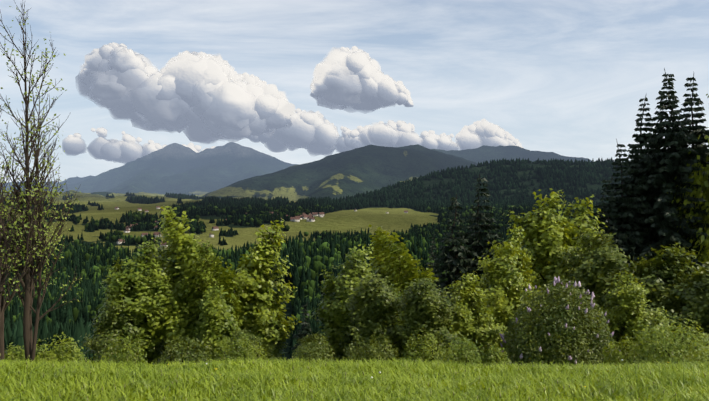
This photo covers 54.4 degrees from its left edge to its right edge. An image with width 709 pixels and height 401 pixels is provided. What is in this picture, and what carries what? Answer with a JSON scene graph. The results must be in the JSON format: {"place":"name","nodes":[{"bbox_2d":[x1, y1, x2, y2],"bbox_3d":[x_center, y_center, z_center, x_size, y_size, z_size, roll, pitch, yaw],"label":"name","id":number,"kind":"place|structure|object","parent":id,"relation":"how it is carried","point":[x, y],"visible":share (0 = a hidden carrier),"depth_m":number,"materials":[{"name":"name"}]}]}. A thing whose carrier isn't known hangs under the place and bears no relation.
{"place":"outdoors","nodes":[
{"label":"outdoors","id":0,"kind":"place"},
{"bbox_2d":[62,127,214,163],"bbox_3d":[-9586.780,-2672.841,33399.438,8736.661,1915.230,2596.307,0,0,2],"label":"cloud","id":1,"kind":"structure","parent":0,"point":[126,149],"depth_m":32721.87,"materials":[{"name":"white"}]},
{"bbox_2d":[75,42,295,143],"bbox_3d":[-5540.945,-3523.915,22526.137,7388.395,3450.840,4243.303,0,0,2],"label":"cloud","id":2,"kind":"structure","parent":0,"point":[201,97],"depth_m":21047.69,"materials":[{"name":"white"}]},
{"bbox_2d":[0,142,704,400],"bbox_3d":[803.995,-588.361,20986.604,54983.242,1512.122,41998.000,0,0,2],"label":"mountain terrain","id":3,"kind":"structure","parent":0,"point":[233,169],"depth_m":6851.82,"materials":[{"name":"green plant"}]},
{"bbox_2d":[4,342,24,361],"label":"bush","id":4,"kind":"object","parent":3,"relation":"on","point":[11,352],"visible":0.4,"depth_m":18.85,"materials":[{"name":"green plant"}]},
{"bbox_2d":[0,105,52,359],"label":"sparse tree","id":5,"kind":"object","parent":3,"relation":"on","point":[4,304],"visible":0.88,"depth_m":16.86,"materials":[{"name":"green plant"}]},
{"bbox_2d":[0,1,83,363],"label":"sparse tree","id":6,"kind":"object","parent":3,"relation":"on","point":[29,283],"visible":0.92,"depth_m":17.23,"materials":[{"name":"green plant"}]},
{"bbox_2d":[35,332,84,363],"bbox_3d":[-8.464,4.321,19.415,1.651,1.183,1.745,0,0,45],"label":"bush","id":7,"kind":"object","parent":3,"relation":"on","point":[58,354],"visible":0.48,"depth_m":19.36,"materials":[{"name":"green plant"}]},
{"bbox_2d":[80,257,146,364],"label":"broadleaf tree","id":8,"kind":"object","parent":3,"relation":"on","point":[108,335],"visible":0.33,"depth_m":27.56,"materials":[{"name":"green plant"}]},
{"bbox_2d":[100,333,146,364],"bbox_3d":[-7.658,5.215,23.013,1.593,1.611,1.343,0,0,-13],"label":"bush","id":9,"kind":"object","parent":3,"relation":"on","point":[123,356],"visible":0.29,"depth_m":22.89,"materials":[{"name":"green plant"}]},
{"bbox_2d":[94,237,173,364],"bbox_3d":[-8.939,4.851,28.868,2.902,6.630,3.568,0,0,7],"label":"tree","id":10,"kind":"object","parent":3,"relation":"on","point":[146,304],"visible":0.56,"depth_m":28.16,"materials":[{"name":"green plant"}]},
{"bbox_2d":[142,245,175,363],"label":"broadleaf tree","id":11,"kind":"object","parent":3,"relation":"on","point":[165,304],"depth_m":32.58,"materials":[{"name":"green plant"}]},
{"bbox_2d":[140,206,221,360],"bbox_3d":[-7.059,4.310,29.677,4.078,8.337,4.199,0,0,-7],"label":"broadleaf tree","id":12,"kind":"object","parent":3,"relation":"on","point":[181,246],"visible":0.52,"depth_m":28.82,"materials":[{"name":"green plant"}]},
{"bbox_2d":[150,334,212,365],"bbox_3d":[-5.852,5.309,23.427,1.988,1.559,1.954,0,0,-30],"label":"bush","id":13,"kind":"object","parent":3,"relation":"on","point":[186,356],"visible":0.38,"depth_m":23.29,"materials":[{"name":"green plant"}]},
{"bbox_2d":[181,240,245,361],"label":"broadleaf tree","id":14,"kind":"object","parent":3,"relation":"on","point":[218,307],"visible":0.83,"depth_m":28.02,"materials":[{"name":"green plant"}]},
{"bbox_2d":[214,332,266,362],"bbox_3d":[-3.827,5.116,22.814,2.025,1.680,1.655,0,0,2],"label":"bush","id":15,"kind":"object","parent":3,"relation":"on","point":[235,355],"visible":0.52,"depth_m":22.74,"materials":[{"name":"green plant"}]},
{"bbox_2d":[226,329,272,360],"bbox_3d":[-3.895,5.908,25.931,2.110,2.281,1.932,0,0,-43],"label":"bush","id":16,"kind":"object","parent":3,"relation":"on","point":[237,333],"visible":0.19,"depth_m":25.57,"materials":[{"name":"green plant"}]},
{"bbox_2d":[115,206,407,246],"bbox_3d":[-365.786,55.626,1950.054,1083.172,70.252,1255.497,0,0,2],"label":"village houses","id":17,"kind":"structure","parent":3,"relation":"on","point":[310,218],"depth_m":1820.20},
{"bbox_2d":[229,218,301,353],"bbox_3d":[-4.494,4.801,31.116,3.999,7.990,4.118,0,0,16],"label":"broadleaf tree","id":18,"kind":"object","parent":3,"relation":"on","point":[252,281],"visible":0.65,"depth_m":30.34,"materials":[{"name":"green plant"}]},
{"bbox_2d":[249,291,288,360],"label":"broadleaf tree","id":19,"kind":"object","parent":3,"relation":"on","point":[271,347],"visible":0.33,"depth_m":29.81,"materials":[{"name":"green plant"}]},
{"bbox_2d":[291,301,312,358],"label":"spruce tree","id":20,"kind":"object","parent":3,"relation":"on","point":[305,324],"visible":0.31,"depth_m":59.78,"materials":[{"name":"green plant"}]},
{"bbox_2d":[292,330,337,362],"bbox_3d":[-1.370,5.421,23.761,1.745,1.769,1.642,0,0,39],"label":"bush","id":21,"kind":"object","parent":3,"relation":"on","point":[308,356],"visible":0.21,"depth_m":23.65,"materials":[{"name":"green plant"}]},
{"bbox_2d":[2,157,630,361],"bbox_3d":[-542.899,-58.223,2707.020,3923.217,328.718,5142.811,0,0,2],"label":"forest trees","id":22,"kind":"object","parent":3,"relation":"on","point":[309,259],"visible":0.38,"depth_m":1554.37,"materials":[{"name":"green plant"}]},
{"bbox_2d":[311,244,390,363],"bbox_3d":[0.009,5.074,29.379,3.515,6.495,2.859,0,0,-21],"label":"broadleaf tree","id":23,"kind":"object","parent":3,"relation":"on","point":[334,309],"visible":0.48,"depth_m":28.95,"materials":[{"name":"green plant"}]},
{"bbox_2d":[0,356,708,400],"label":"meadow grass","id":24,"kind":"structure","parent":3,"relation":"on","point":[74,372],"depth_m":9.39,"materials":[{"name":"green plant"}]},
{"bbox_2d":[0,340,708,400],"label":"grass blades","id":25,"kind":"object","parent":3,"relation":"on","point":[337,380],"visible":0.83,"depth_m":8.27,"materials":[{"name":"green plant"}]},
{"bbox_2d":[343,325,400,362],"bbox_3d":[0.666,5.274,23.851,2.207,2.020,1.977,0,0,-16],"label":"bush","id":26,"kind":"object","parent":3,"relation":"on","point":[374,350],"visible":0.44,"depth_m":23.67,"materials":[{"name":"green plant"}]},
{"bbox_2d":[337,274,409,360],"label":"broadleaf tree","id":27,"kind":"object","parent":3,"relation":"on","point":[372,305],"visible":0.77,"depth_m":26.88,"materials":[{"name":"green plant"}]},
{"bbox_2d":[363,224,437,293],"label":"broadleaf tree","id":28,"kind":"object","parent":3,"relation":"on","point":[379,238],"visible":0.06,"depth_m":32.25,"materials":[{"name":"green plant"}]},
{"bbox_2d":[378,240,437,361],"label":"broadleaf tree","id":29,"kind":"object","parent":3,"relation":"on","point":[399,283],"visible":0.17,"depth_m":30.62,"materials":[{"name":"green plant"}]},
{"bbox_2d":[400,328,447,363],"bbox_3d":[2.323,5.200,23.149,1.734,1.799,1.433,0,0,-18],"label":"bush","id":30,"kind":"object","parent":3,"relation":"on","point":[430,356],"visible":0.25,"depth_m":23.08,"materials":[{"name":"green plant"}]},
{"bbox_2d":[392,278,463,362],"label":"broadleaf tree","id":31,"kind":"object","parent":3,"relation":"on","point":[430,310],"visible":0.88,"depth_m":25.86,"materials":[{"name":"green plant"}]},
{"bbox_2d":[426,233,446,298],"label":"spruce tree","id":32,"kind":"object","parent":3,"relation":"on","point":[431,257],"visible":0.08,"depth_m":61.41,"materials":[{"name":"green plant"}]},
{"bbox_2d":[433,194,482,362],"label":"spruce tree","id":33,"kind":"object","parent":3,"relation":"on","point":[462,264],"visible":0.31,"depth_m":39.31,"materials":[{"name":"green plant"}]},
{"bbox_2d":[439,337,487,365],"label":"bush","id":34,"kind":"object","parent":3,"relation":"on","point":[471,357],"visible":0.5,"depth_m":21.54,"materials":[{"name":"green plant"}]},
{"bbox_2d":[434,271,507,364],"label":"broadleaf tree","id":35,"kind":"object","parent":3,"relation":"on","point":[465,321],"visible":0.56,"depth_m":26.68,"materials":[{"name":"green plant"}]},
{"bbox_2d":[441,174,503,356],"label":"spruce tree","id":36,"kind":"object","parent":3,"relation":"on","point":[475,246],"visible":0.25,"depth_m":40.23,"materials":[{"name":"green plant"}]},
{"bbox_2d":[479,344,510,364],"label":"bush","id":37,"kind":"object","parent":3,"relation":"on","point":[497,358],"visible":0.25,"depth_m":21.52,"materials":[{"name":"green plant"}]},
{"bbox_2d":[472,240,547,363],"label":"broadleaf tree","id":38,"kind":"object","parent":3,"relation":"on","point":[506,291],"visible":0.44,"depth_m":29.09,"materials":[{"name":"green plant"}]},
{"bbox_2d":[474,224,557,363],"bbox_3d":[7.643,5.278,32.374,3.966,8.368,3.194,0,0,-2],"label":"broadleaf tree","id":39,"kind":"object","parent":3,"relation":"on","point":[522,258],"visible":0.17,"depth_m":32.61,"materials":[{"name":"green plant"}]},
{"bbox_2d":[485,188,589,355],"bbox_3d":[10.429,4.896,35.317,6.800,11.051,5.476,0,0,-33],"label":"broadleaf tree","id":40,"kind":"object","parent":3,"relation":"on","point":[542,240],"visible":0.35,"depth_m":34.96,"materials":[{"name":"green plant"}]},
{"bbox_2d":[499,276,620,366],"bbox_3d":[6.937,4.398,23.638,4.140,3.647,4.000,0,0,2],"label":"lilac bush","id":41,"kind":"object","parent":3,"relation":"on","point":[527,328],"depth_m":22.68,"materials":[{"name":"green plant"}]},
{"bbox_2d":[556,195,620,301],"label":"broadleaf tree","id":42,"kind":"object","parent":3,"relation":"on","point":[587,223],"visible":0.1,"depth_m":36.95,"materials":[{"name":"green plant"}]},
{"bbox_2d":[594,176,635,266],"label":"spruce tree","id":43,"kind":"object","parent":3,"relation":"on","point":[618,239],"visible":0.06,"depth_m":44.04,"materials":[{"name":"green plant"}]},
{"bbox_2d":[560,227,680,341],"bbox_3d":[12.529,5.333,32.382,5.738,8.114,5.255,0,0,29],"label":"broadleaf tree","id":44,"kind":"object","parent":3,"relation":"on","point":[599,266],"visible":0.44,"depth_m":31.82,"materials":[{"name":"green plant"}]},
{"bbox_2d":[589,139,654,270],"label":"spruce tree","id":45,"kind":"object","parent":3,"relation":"on","point":[630,213],"visible":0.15,"depth_m":44.80,"materials":[{"name":"green plant"}]},
{"bbox_2d":[602,335,641,365],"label":"bush","id":46,"kind":"object","parent":3,"relation":"on","point":[618,353],"visible":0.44,"depth_m":20.49,"materials":[{"name":"green plant"}]},
{"bbox_2d":[597,270,672,362],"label":"broadleaf tree","id":47,"kind":"object","parent":3,"relation":"on","point":[628,296],"visible":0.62,"depth_m":26.04,"materials":[{"name":"green plant"}]},
{"bbox_2d":[594,93,693,262],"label":"spruce tree","id":48,"kind":"object","parent":3,"relation":"on","point":[633,164],"visible":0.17,"depth_m":45.50,"materials":[{"name":"green plant"}]},
{"bbox_2d":[614,242,701,355],"bbox_3d":[13.125,5.311,30.347,5.390,6.833,4.936,0,0,-20],"label":"broadleaf tree","id":49,"kind":"object","parent":3,"relation":"on","point":[655,277],"visible":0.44,"depth_m":30.12,"materials":[{"name":"green plant"}]},
{"bbox_2d":[619,68,708,317],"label":"spruce tree","id":50,"kind":"object","parent":3,"relation":"on","point":[676,138],"visible":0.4,"depth_m":44.25,"materials":[{"name":"green plant"}]},
{"bbox_2d":[621,316,708,365],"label":"bush","id":51,"kind":"object","parent":3,"relation":"on","point":[654,354],"visible":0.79,"depth_m":19.71,"materials":[{"name":"green plant"}]},
{"bbox_2d":[644,260,708,364],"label":"broadleaf tree","id":52,"kind":"object","parent":3,"relation":"on","point":[693,301],"visible":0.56,"depth_m":27.78,"materials":[{"name":"green plant"}]},
{"bbox_2d":[668,94,708,273],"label":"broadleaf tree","id":53,"kind":"object","parent":3,"relation":"on","point":[703,181],"visible":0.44,"depth_m":43.63,"materials":[{"name":"green plant"}]},
{"bbox_2d":[670,74,708,276],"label":"spruce tree","id":54,"kind":"object","parent":3,"relation":"on","point":[696,130],"visible":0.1,"depth_m":46.76,"materials":[{"name":"green plant"}]},
{"bbox_2d":[0,0,708,182],"label":"sky","id":55,"kind":"structure","parent":0,"point":[570,78],"materials":[{"name":"blue"}]},
{"bbox_2d":[310,46,413,112],"bbox_3d":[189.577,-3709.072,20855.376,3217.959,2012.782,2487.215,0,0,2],"label":"cloud","id":56,"kind":"structure","parent":0,"point":[347,79],"depth_m":20228.65,"materials":[{"name":"white"}]},
{"bbox_2d":[247,108,522,155],"bbox_3d":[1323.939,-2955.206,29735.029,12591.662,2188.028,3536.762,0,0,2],"label":"cloud","id":57,"kind":"structure","parent":0,"point":[314,133],"depth_m":29392.95,"materials":[{"name":"white"}]}
]}

